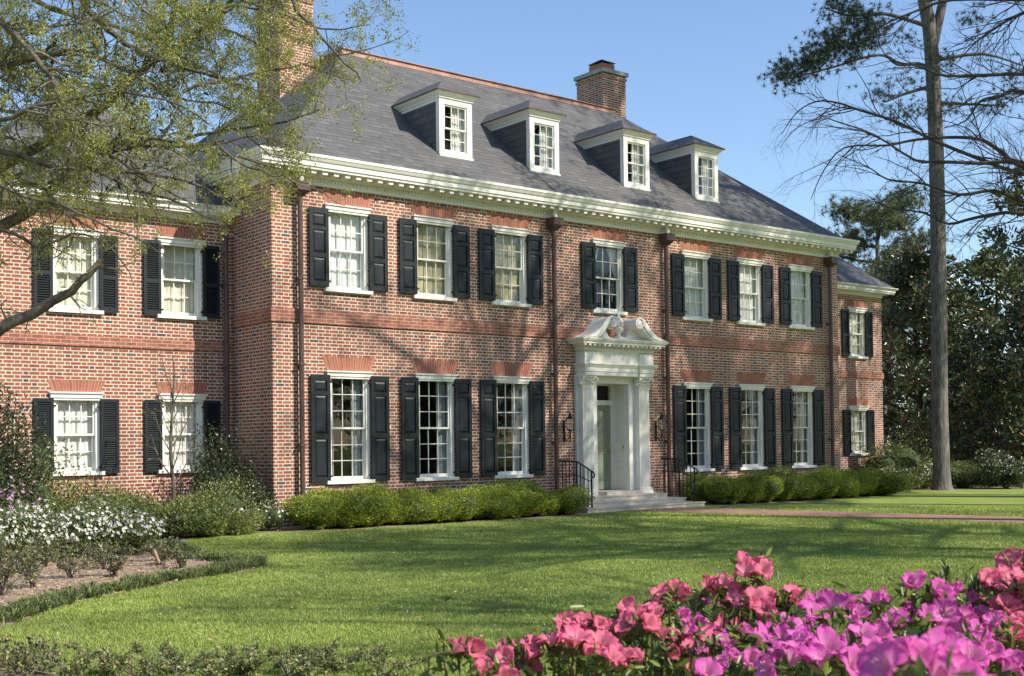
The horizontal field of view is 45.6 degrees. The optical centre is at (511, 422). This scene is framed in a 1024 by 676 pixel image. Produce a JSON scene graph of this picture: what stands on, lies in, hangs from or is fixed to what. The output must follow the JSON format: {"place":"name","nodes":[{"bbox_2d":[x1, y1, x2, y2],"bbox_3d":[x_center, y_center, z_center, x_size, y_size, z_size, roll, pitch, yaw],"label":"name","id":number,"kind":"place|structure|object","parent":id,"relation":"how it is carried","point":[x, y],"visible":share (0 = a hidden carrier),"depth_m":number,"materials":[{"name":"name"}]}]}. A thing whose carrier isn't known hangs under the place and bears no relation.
{"place":"outdoors","nodes":[
{"label":"outdoors","id":0,"kind":"place"},
{"bbox_2d":[0,441,1023,675],"bbox_3d":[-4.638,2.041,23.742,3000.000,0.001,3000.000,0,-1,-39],"label":"lawn","id":1,"kind":"structure","parent":0,"point":[998,497],"depth_m":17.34,"materials":[{"name":"green plant"}]},
{"bbox_2d":[0,667,55,675],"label":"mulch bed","id":2,"kind":"object","parent":1,"relation":"on","point":[18,672],"depth_m":8.46,"materials":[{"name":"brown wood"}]},
{"bbox_2d":[7,632,62,674],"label":"young rose","id":3,"kind":"object","parent":2,"relation":"on","point":[32,638],"visible":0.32,"depth_m":8.50,"materials":[{"name":"green plant"}]},
{"bbox_2d":[0,633,80,675],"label":"young rose","id":4,"kind":"object","parent":2,"relation":"on","point":[20,657],"visible":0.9,"depth_m":8.08,"materials":[{"name":"green plant"}]},
{"bbox_2d":[31,634,99,675],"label":"young rose","id":5,"kind":"object","parent":2,"relation":"on","point":[80,659],"visible":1,"depth_m":7.94,"materials":[{"name":"green plant"}]},
{"bbox_2d":[88,640,144,675],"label":"young rose","id":6,"kind":"object","parent":1,"relation":"on","point":[138,648],"visible":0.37,"depth_m":8.38,"materials":[{"name":"green plant"}]},
{"bbox_2d":[99,639,177,675],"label":"young rose","id":7,"kind":"object","parent":1,"relation":"on","point":[113,666],"visible":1,"depth_m":8.07,"materials":[{"name":"green plant"}]},
{"bbox_2d":[154,645,216,675],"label":"young rose","id":8,"kind":"object","parent":1,"relation":"on","point":[173,667],"visible":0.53,"depth_m":8.42,"materials":[{"name":"green plant"}]},
{"bbox_2d":[177,645,253,675],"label":"young rose","id":9,"kind":"object","parent":1,"relation":"on","point":[218,668],"visible":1,"depth_m":8.01,"materials":[{"name":"green plant"}]},
{"bbox_2d":[225,642,274,675],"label":"young rose","id":10,"kind":"object","parent":1,"relation":"on","point":[254,664],"visible":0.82,"depth_m":8.24,"materials":[{"name":"green plant"}]},
{"bbox_2d":[0,513,596,626],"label":"mulch bed","id":11,"kind":"object","parent":1,"relation":"on","point":[129,570],"visible":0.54,"depth_m":15.88,"materials":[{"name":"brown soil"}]},
{"bbox_2d":[0,549,39,595],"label":"rose bush","id":12,"kind":"object","parent":11,"relation":"on","point":[11,569],"visible":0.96,"depth_m":13.07,"materials":[{"name":"green plant"}]},
{"bbox_2d":[0,477,50,520],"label":"lilac azalea","id":13,"kind":"object","parent":11,"relation":"on","point":[7,504],"visible":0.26,"depth_m":17.96,"materials":[{"name":"green plant"}]},
{"bbox_2d":[0,381,52,513],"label":"conifer shrub","id":14,"kind":"object","parent":11,"relation":"on","point":[7,446],"visible":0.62,"depth_m":19.10,"materials":[{"name":"green plant"}]},
{"bbox_2d":[0,500,54,561],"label":"white azalea","id":15,"kind":"object","parent":11,"relation":"on","point":[9,526],"visible":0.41,"depth_m":16.83,"materials":[{"name":"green plant"}]},
{"bbox_2d":[6,545,59,587],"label":"rose bush","id":16,"kind":"object","parent":11,"relation":"on","point":[29,561],"visible":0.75,"depth_m":13.75,"materials":[{"name":"green plant"}]},
{"bbox_2d":[13,499,74,559],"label":"white azalea","id":17,"kind":"object","parent":11,"relation":"on","point":[44,523],"visible":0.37,"depth_m":17.05,"materials":[{"name":"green plant"}]},
{"bbox_2d":[10,434,85,514],"bbox_3d":[-8.243,1.122,21.113,1.398,1.847,1.860,0,-1,-39],"label":"conifer shrub","id":18,"kind":"object","parent":11,"relation":"on","point":[51,492],"visible":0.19,"depth_m":21.05,"materials":[{"name":"green plant"}]},
{"bbox_2d":[39,541,99,577],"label":"rose bush","id":19,"kind":"object","parent":11,"relation":"on","point":[69,557],"visible":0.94,"depth_m":14.73,"materials":[{"name":"green plant"}]},
{"bbox_2d":[20,496,120,558],"bbox_3d":[-6.436,1.519,17.620,1.575,0.886,1.068,0,-1,-23],"label":"white azalea","id":20,"kind":"object","parent":11,"relation":"on","point":[80,527],"visible":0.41,"depth_m":17.44,"materials":[{"name":"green plant"}]},
{"bbox_2d":[31,493,119,519],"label":"mounded shrub","id":21,"kind":"object","parent":11,"relation":"on","point":[68,508],"visible":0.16,"depth_m":20.64,"materials":[{"name":"green plant"}]},
{"bbox_2d":[54,479,112,514],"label":"mounded shrub","id":22,"kind":"object","parent":11,"relation":"on","point":[80,492],"visible":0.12,"depth_m":21.85,"materials":[{"name":"green plant"}]},
{"bbox_2d":[51,495,149,556],"bbox_3d":[-6.041,1.516,17.919,1.443,0.920,1.020,-1,-1,-8],"label":"white azalea","id":23,"kind":"object","parent":11,"relation":"on","point":[108,516],"visible":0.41,"depth_m":17.75,"materials":[{"name":"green plant"}]},
{"bbox_2d":[53,469,154,513],"bbox_3d":[-7.399,1.444,22.163,2.191,1.223,1.582,0,-1,-39],"label":"mounded shrub","id":24,"kind":"object","parent":11,"relation":"on","point":[106,492],"visible":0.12,"depth_m":21.95,"materials":[{"name":"green plant"}]},
{"bbox_2d":[78,539,136,568],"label":"rose bush","id":25,"kind":"object","parent":11,"relation":"on","point":[97,549],"visible":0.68,"depth_m":15.81,"materials":[{"name":"green plant"}]},
{"bbox_2d":[88,545,133,576],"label":"rose bush","id":26,"kind":"object","parent":11,"relation":"on","point":[120,561],"visible":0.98,"depth_m":14.84,"materials":[{"name":"green plant"}]},
{"bbox_2d":[92,510,167,554],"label":"white azalea","id":27,"kind":"object","parent":11,"relation":"on","point":[145,531],"visible":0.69,"depth_m":17.76,"materials":[{"name":"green plant"}]},
{"bbox_2d":[0,537,269,625],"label":"mondo grass","id":28,"kind":"structure","parent":11,"relation":"on","point":[46,602],"depth_m":13.63,"materials":[{"name":"green plant"}]},
{"bbox_2d":[104,484,178,537],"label":"mounded shrub","id":29,"kind":"object","parent":11,"relation":"on","point":[144,506],"visible":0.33,"depth_m":21.18,"materials":[{"name":"green plant"}]},
{"bbox_2d":[136,348,203,504],"bbox_3d":[-6.306,0.352,22.459,1.231,3.476,1.010,0,-1,-15],"label":"sapling","id":30,"kind":"object","parent":11,"relation":"on","point":[171,459],"visible":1,"depth_m":22.50,"materials":[{"name":"brown plant"}]},
{"bbox_2d":[159,545,198,568],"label":"rose bush","id":31,"kind":"object","parent":11,"relation":"on","point":[179,556],"visible":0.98,"depth_m":15.71,"materials":[{"name":"green plant"}]},
{"bbox_2d":[148,499,232,537],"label":"mounded shrub","id":32,"kind":"object","parent":11,"relation":"on","point":[185,519],"visible":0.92,"depth_m":20.94,"materials":[{"name":"green plant"}]},
{"bbox_2d":[0,0,420,336],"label":"oak tree","id":33,"kind":"object","parent":11,"relation":"on","point":[75,169],"visible":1,"depth_m":11.62,"materials":[{"name":"green plant"}]},
{"bbox_2d":[168,475,268,517],"bbox_3d":[-5.505,1.512,22.639,1.749,1.097,1.554,0,-1,-39],"label":"mounded shrub","id":34,"kind":"object","parent":11,"relation":"on","point":[230,499],"visible":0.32,"depth_m":22.52,"materials":[{"name":"green plant"}]},
{"bbox_2d":[187,420,265,500],"bbox_3d":[-5.652,1.007,23.785,1.415,2.159,1.849,0,-1,-25],"label":"holly shrub","id":35,"kind":"object","parent":11,"relation":"on","point":[211,472],"visible":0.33,"depth_m":23.64,"materials":[{"name":"green plant"}]},
{"bbox_2d":[204,508,269,535],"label":"mounded shrub","id":36,"kind":"object","parent":11,"relation":"on","point":[238,523],"visible":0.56,"depth_m":21.77,"materials":[{"name":"green plant"}]},
{"bbox_2d":[212,462,283,528],"bbox_3d":[-5.098,1.407,23.504,1.579,1.317,1.350,0,-1,-39],"label":"holly shrub","id":37,"kind":"object","parent":11,"relation":"on","point":[259,498],"visible":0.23,"depth_m":23.39,"materials":[{"name":"green plant"}]},
{"bbox_2d":[243,498,296,530],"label":"white azalea","id":38,"kind":"object","parent":11,"relation":"on","point":[277,517],"visible":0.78,"depth_m":22.63,"materials":[{"name":"green plant"}]},
{"bbox_2d":[282,492,347,529],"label":"boxwood shrub","id":39,"kind":"object","parent":11,"relation":"on","point":[314,511],"visible":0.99,"depth_m":22.74,"materials":[{"name":"green plant"}]},
{"bbox_2d":[329,482,388,527],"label":"boxwood shrub","id":40,"kind":"object","parent":11,"relation":"on","point":[356,513],"visible":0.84,"depth_m":23.07,"materials":[{"name":"green plant"}]},
{"bbox_2d":[364,487,404,525],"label":"boxwood shrub","id":41,"kind":"object","parent":11,"relation":"on","point":[389,512],"visible":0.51,"depth_m":23.49,"materials":[{"name":"green plant"}]},
{"bbox_2d":[383,492,445,524],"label":"boxwood shrub","id":42,"kind":"object","parent":11,"relation":"on","point":[409,513],"visible":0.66,"depth_m":23.85,"materials":[{"name":"green plant"}]},
{"bbox_2d":[408,489,462,522],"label":"boxwood shrub","id":43,"kind":"object","parent":11,"relation":"on","point":[448,512],"visible":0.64,"depth_m":24.17,"materials":[{"name":"green plant"}]},
{"bbox_2d":[435,488,489,521],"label":"boxwood shrub","id":44,"kind":"object","parent":11,"relation":"on","point":[472,505],"visible":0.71,"depth_m":24.54,"materials":[{"name":"green plant"}]},
{"bbox_2d":[464,484,513,519],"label":"boxwood shrub","id":45,"kind":"object","parent":11,"relation":"on","point":[498,508],"visible":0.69,"depth_m":25.07,"materials":[{"name":"green plant"}]},
{"bbox_2d":[487,484,542,518],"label":"boxwood shrub","id":46,"kind":"object","parent":11,"relation":"on","point":[518,510],"visible":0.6,"depth_m":25.63,"materials":[{"name":"green plant"}]},
{"bbox_2d":[511,483,563,516],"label":"boxwood shrub","id":47,"kind":"object","parent":11,"relation":"on","point":[550,506],"visible":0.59,"depth_m":26.09,"materials":[{"name":"green plant"}]},
{"bbox_2d":[546,484,595,514],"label":"boxwood shrub","id":48,"kind":"object","parent":11,"relation":"on","point":[572,498],"visible":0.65,"depth_m":26.34,"materials":[{"name":"green plant"}]},
{"bbox_2d":[265,637,341,675],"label":"young rose","id":49,"kind":"object","parent":1,"relation":"on","point":[294,662],"visible":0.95,"depth_m":8.27,"materials":[{"name":"green plant"}]},
{"bbox_2d":[289,642,365,675],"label":"young rose","id":50,"kind":"object","parent":1,"relation":"on","point":[345,664],"visible":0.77,"depth_m":8.28,"materials":[{"name":"green plant"}]},
{"bbox_2d":[352,642,430,675],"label":"young rose","id":51,"kind":"object","parent":1,"relation":"on","point":[376,653],"visible":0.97,"depth_m":8.16,"materials":[{"name":"green plant"}]},
{"bbox_2d":[0,0,898,526],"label":"brick house","id":52,"kind":"structure","parent":1,"relation":"on","point":[480,280],"depth_m":27.17,"materials":[{"name":"brick"}]},
{"bbox_2d":[47,225,103,314],"bbox_3d":[-8.263,-2.889,23.236,1.220,1.620,0.281,0,-1,-39],"label":"window","id":53,"kind":"structure","parent":52,"relation":"in","point":[89,291],"depth_m":23.29,"materials":[{"name":"white paint"}]},
{"bbox_2d":[48,391,104,475],"bbox_3d":[-8.224,0.211,23.180,1.220,1.580,0.282,0,-1,-39],"label":"window","id":54,"kind":"structure","parent":52,"relation":"in","point":[76,414],"depth_m":23.22,"materials":[{"name":"white paint"}]},
{"bbox_2d":[156,236,206,320],"bbox_3d":[-6.617,-2.885,24.565,1.220,1.620,0.280,0,-1,-39],"label":"window","id":55,"kind":"structure","parent":52,"relation":"in","point":[181,274],"depth_m":24.62,"materials":[{"name":"white paint"}]},
{"bbox_2d":[157,393,207,472],"bbox_3d":[-6.579,0.214,24.509,1.220,1.580,0.282,0,-1,-39],"label":"window","id":56,"kind":"structure","parent":52,"relation":"in","point":[198,399],"depth_m":24.57,"materials":[{"name":"white paint"}]},
{"bbox_2d":[323,203,372,294],"bbox_3d":[-3.332,-3.538,25.028,1.300,1.780,0.282,0,-1,-39],"label":"window","id":57,"kind":"structure","parent":52,"relation":"in","point":[348,228],"depth_m":25.09,"materials":[{"name":"white paint"}]},
{"bbox_2d":[325,370,374,483],"bbox_3d":[-3.297,0.097,24.975,1.300,2.290,0.316,0,-1,-39],"label":"window","id":58,"kind":"structure","parent":52,"relation":"in","point":[360,419],"depth_m":25.16,"materials":[{"name":"white paint"}]},
{"bbox_2d":[412,214,456,301],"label":"window","id":59,"kind":"structure","parent":52,"relation":"in","point":[434,235],"depth_m":26.45,"materials":[{"name":"white paint"}]},
{"bbox_2d":[414,373,458,480],"bbox_3d":[-1.621,0.100,26.330,1.300,2.290,0.317,0,-1,-39],"label":"window","id":60,"kind":"structure","parent":52,"relation":"in","point":[444,411],"depth_m":26.51,"materials":[{"name":"white paint"}]},
{"bbox_2d":[490,225,531,307],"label":"window","id":61,"kind":"structure","parent":52,"relation":"in","point":[510,243],"depth_m":27.78,"materials":[{"name":"white paint"}]},
{"bbox_2d":[492,376,533,478],"bbox_3d":[0.019,0.104,27.657,1.300,2.290,0.318,0,-1,-39],"label":"window","id":62,"kind":"structure","parent":52,"relation":"in","point":[519,390],"depth_m":27.84,"materials":[{"name":"white paint"}]},
{"bbox_2d":[597,405,610,488],"bbox_3d":[2.077,0.604,29.899,0.940,2.070,0.110,0,-1,-39],"label":"door","id":63,"kind":"structure","parent":52,"relation":"in","point":[603,411],"depth_m":30.06,"materials":[{"name":"green paint"}]},
{"bbox_2d":[591,238,627,314],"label":"window","id":64,"kind":"structure","parent":52,"relation":"in","point":[614,248],"depth_m":29.79,"materials":[{"name":"white paint"}]},
{"bbox_2d":[680,250,712,321],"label":"window","id":65,"kind":"structure","parent":52,"relation":"in","point":[695,264],"depth_m":31.71,"materials":[{"name":"white paint"}]},
{"bbox_2d":[682,382,714,471],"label":"window","id":66,"kind":"structure","parent":52,"relation":"in","point":[702,427],"depth_m":31.71,"materials":[{"name":"white paint"}]},
{"bbox_2d":[735,257,765,325],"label":"window","id":67,"kind":"structure","parent":52,"relation":"in","point":[749,271],"depth_m":33.04,"materials":[{"name":"white paint"}]},
{"bbox_2d":[737,384,767,469],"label":"window","id":68,"kind":"structure","parent":52,"relation":"in","point":[755,390],"depth_m":33.05,"materials":[{"name":"white paint"}]},
{"bbox_2d":[787,264,814,329],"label":"window","id":69,"kind":"structure","parent":52,"relation":"in","point":[800,276],"depth_m":34.41,"materials":[{"name":"white paint"}]},
{"bbox_2d":[789,386,816,467],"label":"window","id":70,"kind":"structure","parent":52,"relation":"in","point":[805,392],"depth_m":34.41,"materials":[{"name":"white paint"}]},
{"bbox_2d":[846,306,868,358],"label":"window","id":71,"kind":"structure","parent":52,"relation":"in","point":[856,316],"depth_m":38.92,"materials":[{"name":"white paint"}]},
{"bbox_2d":[848,405,869,455],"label":"window","id":72,"kind":"structure","parent":52,"relation":"in","point":[858,417],"depth_m":38.85,"materials":[{"name":"white paint"}]},
{"bbox_2d":[419,547,823,675],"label":"azalea bush","id":73,"kind":"object","parent":1,"relation":"on","point":[595,642],"visible":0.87,"depth_m":2.09,"materials":[{"name":"pink plant"}]},
{"bbox_2d":[575,492,705,512],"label":"front steps","id":74,"kind":"structure","parent":1,"relation":"on","point":[614,503],"depth_m":28.69,"materials":[{"name":"stone"}]},
{"bbox_2d":[559,460,594,507],"bbox_3d":[1.489,1.396,27.911,0.036,1.068,1.228,0,-1,-39],"label":"handrail","id":75,"kind":"object","parent":74,"relation":"on","point":[577,475],"visible":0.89,"depth_m":27.90,"materials":[{"name":"black metal"}]},
{"bbox_2d":[661,458,697,501],"bbox_3d":[4.133,1.402,30.048,0.036,1.068,1.228,0,-1,-39],"label":"handrail","id":76,"kind":"object","parent":74,"relation":"on","point":[675,471],"visible":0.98,"depth_m":30.03,"materials":[{"name":"black metal"}]},
{"bbox_2d":[614,559,1023,675],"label":"azalea bush","id":77,"kind":"object","parent":1,"relation":"on","point":[824,648],"visible":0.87,"depth_m":2.00,"materials":[{"name":"pink plant"}]},
{"bbox_2d":[838,468,881,495],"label":"boxwood shrub","id":78,"kind":"object","parent":1,"relation":"on","point":[873,481],"visible":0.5,"depth_m":33.66,"materials":[{"name":"green plant"}]},
{"bbox_2d":[705,467,1023,505],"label":"mulch bed","id":79,"kind":"object","parent":1,"relation":"on","point":[786,501],"visible":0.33,"depth_m":31.89,"materials":[{"name":"brown soil"}]},
{"bbox_2d":[677,471,719,503],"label":"boxwood shrub","id":80,"kind":"object","parent":79,"relation":"on","point":[699,485],"visible":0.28,"depth_m":30.75,"materials":[{"name":"green plant"}]},
{"bbox_2d":[703,473,750,504],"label":"boxwood shrub","id":81,"kind":"object","parent":79,"relation":"on","point":[722,489],"visible":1,"depth_m":30.06,"materials":[{"name":"green plant"}]},
{"bbox_2d":[735,468,770,503],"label":"boxwood shrub","id":82,"kind":"object","parent":79,"relation":"on","point":[757,489],"visible":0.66,"depth_m":30.51,"materials":[{"name":"green plant"}]},
{"bbox_2d":[761,475,784,501],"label":"boxwood shrub","id":83,"kind":"object","parent":79,"relation":"on","point":[773,489],"visible":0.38,"depth_m":30.85,"materials":[{"name":"green plant"}]},
{"bbox_2d":[770,473,821,501],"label":"boxwood shrub","id":84,"kind":"object","parent":79,"relation":"on","point":[794,489],"visible":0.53,"depth_m":31.34,"materials":[{"name":"green plant"}]},
{"bbox_2d":[796,469,842,499],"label":"boxwood shrub","id":85,"kind":"object","parent":79,"relation":"on","point":[831,482],"visible":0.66,"depth_m":31.96,"materials":[{"name":"green plant"}]},
{"bbox_2d":[814,464,859,498],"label":"boxwood shrub","id":86,"kind":"object","parent":79,"relation":"on","point":[846,489],"visible":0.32,"depth_m":32.56,"materials":[{"name":"green plant"}]},
{"bbox_2d":[756,0,1023,489],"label":"pine tree","id":87,"kind":"object","parent":79,"relation":"on","point":[931,24],"visible":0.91,"depth_m":37.18,"materials":[{"name":"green plant"}]},
{"bbox_2d":[853,429,932,485],"bbox_3d":[12.131,1.123,38.524,2.930,1.954,2.695,0,-1,-39],"label":"mounded shrub","id":88,"kind":"object","parent":79,"relation":"on","point":[898,457],"visible":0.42,"depth_m":37.95,"materials":[{"name":"green plant"}]},
{"bbox_2d":[819,178,972,450],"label":"pine tree","id":89,"kind":"object","parent":79,"relation":"on","point":[894,223],"visible":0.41,"depth_m":74.35,"materials":[{"name":"green plant"}]},
{"bbox_2d":[871,465,927,491],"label":"white azalea","id":90,"kind":"object","parent":79,"relation":"on","point":[888,470],"visible":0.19,"depth_m":36.50,"materials":[{"name":"green plant"}]},
{"bbox_2d":[874,236,1023,467],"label":"magnolia tree","id":91,"kind":"object","parent":79,"relation":"on","point":[913,275],"visible":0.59,"depth_m":43.07,"materials":[{"name":"green plant"}]},
{"bbox_2d":[883,344,1022,460],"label":"evergreen tree","id":92,"kind":"object","parent":79,"relation":"on","point":[909,402],"visible":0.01,"depth_m":55.93,"materials":[{"name":"green plant"}]},
{"bbox_2d":[926,458,992,487],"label":"mounded shrub","id":93,"kind":"object","parent":79,"relation":"on","point":[965,476],"visible":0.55,"depth_m":38.37,"materials":[{"name":"green plant"}]},
{"bbox_2d":[901,242,1023,458],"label":"oak tree","id":94,"kind":"object","parent":79,"relation":"on","point":[974,271],"visible":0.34,"depth_m":73.11,"materials":[{"name":"green plant"}]},
{"bbox_2d":[923,366,1023,466],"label":"evergreen tree","id":95,"kind":"object","parent":79,"relation":"on","point":[961,429],"visible":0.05,"depth_m":50.17,"materials":[{"name":"green plant"}]},
{"bbox_2d":[948,279,1023,469],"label":"magnolia tree","id":96,"kind":"object","parent":79,"relation":"on","point":[1016,314],"visible":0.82,"depth_m":41.70,"materials":[{"name":"green plant"}]},
{"bbox_2d":[973,445,1023,488],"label":"white azalea","id":97,"kind":"object","parent":79,"relation":"on","point":[1003,472],"visible":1,"depth_m":37.53,"materials":[{"name":"green plant"}]},
{"bbox_2d":[977,160,1023,311],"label":"oak tree","id":98,"kind":"object","parent":79,"relation":"on","point":[1005,237],"visible":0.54,"depth_m":60.66,"materials":[{"name":"green plant"}]},
{"bbox_2d":[754,0,1023,276],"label":"bare tree","id":99,"kind":"object","parent":1,"relation":"on","point":[1006,158],"visible":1,"depth_m":15.09,"materials":[{"name":"brown plant"}]},
{"bbox_2d":[872,472,915,495],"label":"boxwood shrub","id":100,"kind":"object","parent":1,"relation":"on","point":[891,484],"visible":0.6,"depth_m":33.83,"materials":[{"name":"green plant"}]},
{"bbox_2d":[854,607,995,675],"bbox_3d":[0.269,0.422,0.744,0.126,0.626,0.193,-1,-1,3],"label":"azalea bush","id":101,"kind":"object","parent":1,"relation":"on","point":[935,651],"visible":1,"depth_m":0.78,"materials":[{"name":"pink plant"}]},
{"bbox_2d":[903,534,1023,675],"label":"azalea bush","id":102,"kind":"object","parent":1,"relation":"on","point":[1006,575],"visible":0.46,"depth_m":2.22,"materials":[{"name":"pink plant"}]},
{"bbox_2d":[0,0,1023,440],"label":"sky","id":103,"kind":"structure","parent":0,"point":[692,66],"materials":[{"name":"blue"}]},
{"bbox_2d":[626,507,1023,522],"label":"brick path","id":104,"kind":"structure","parent":0,"point":[871,515],"depth_m":25.54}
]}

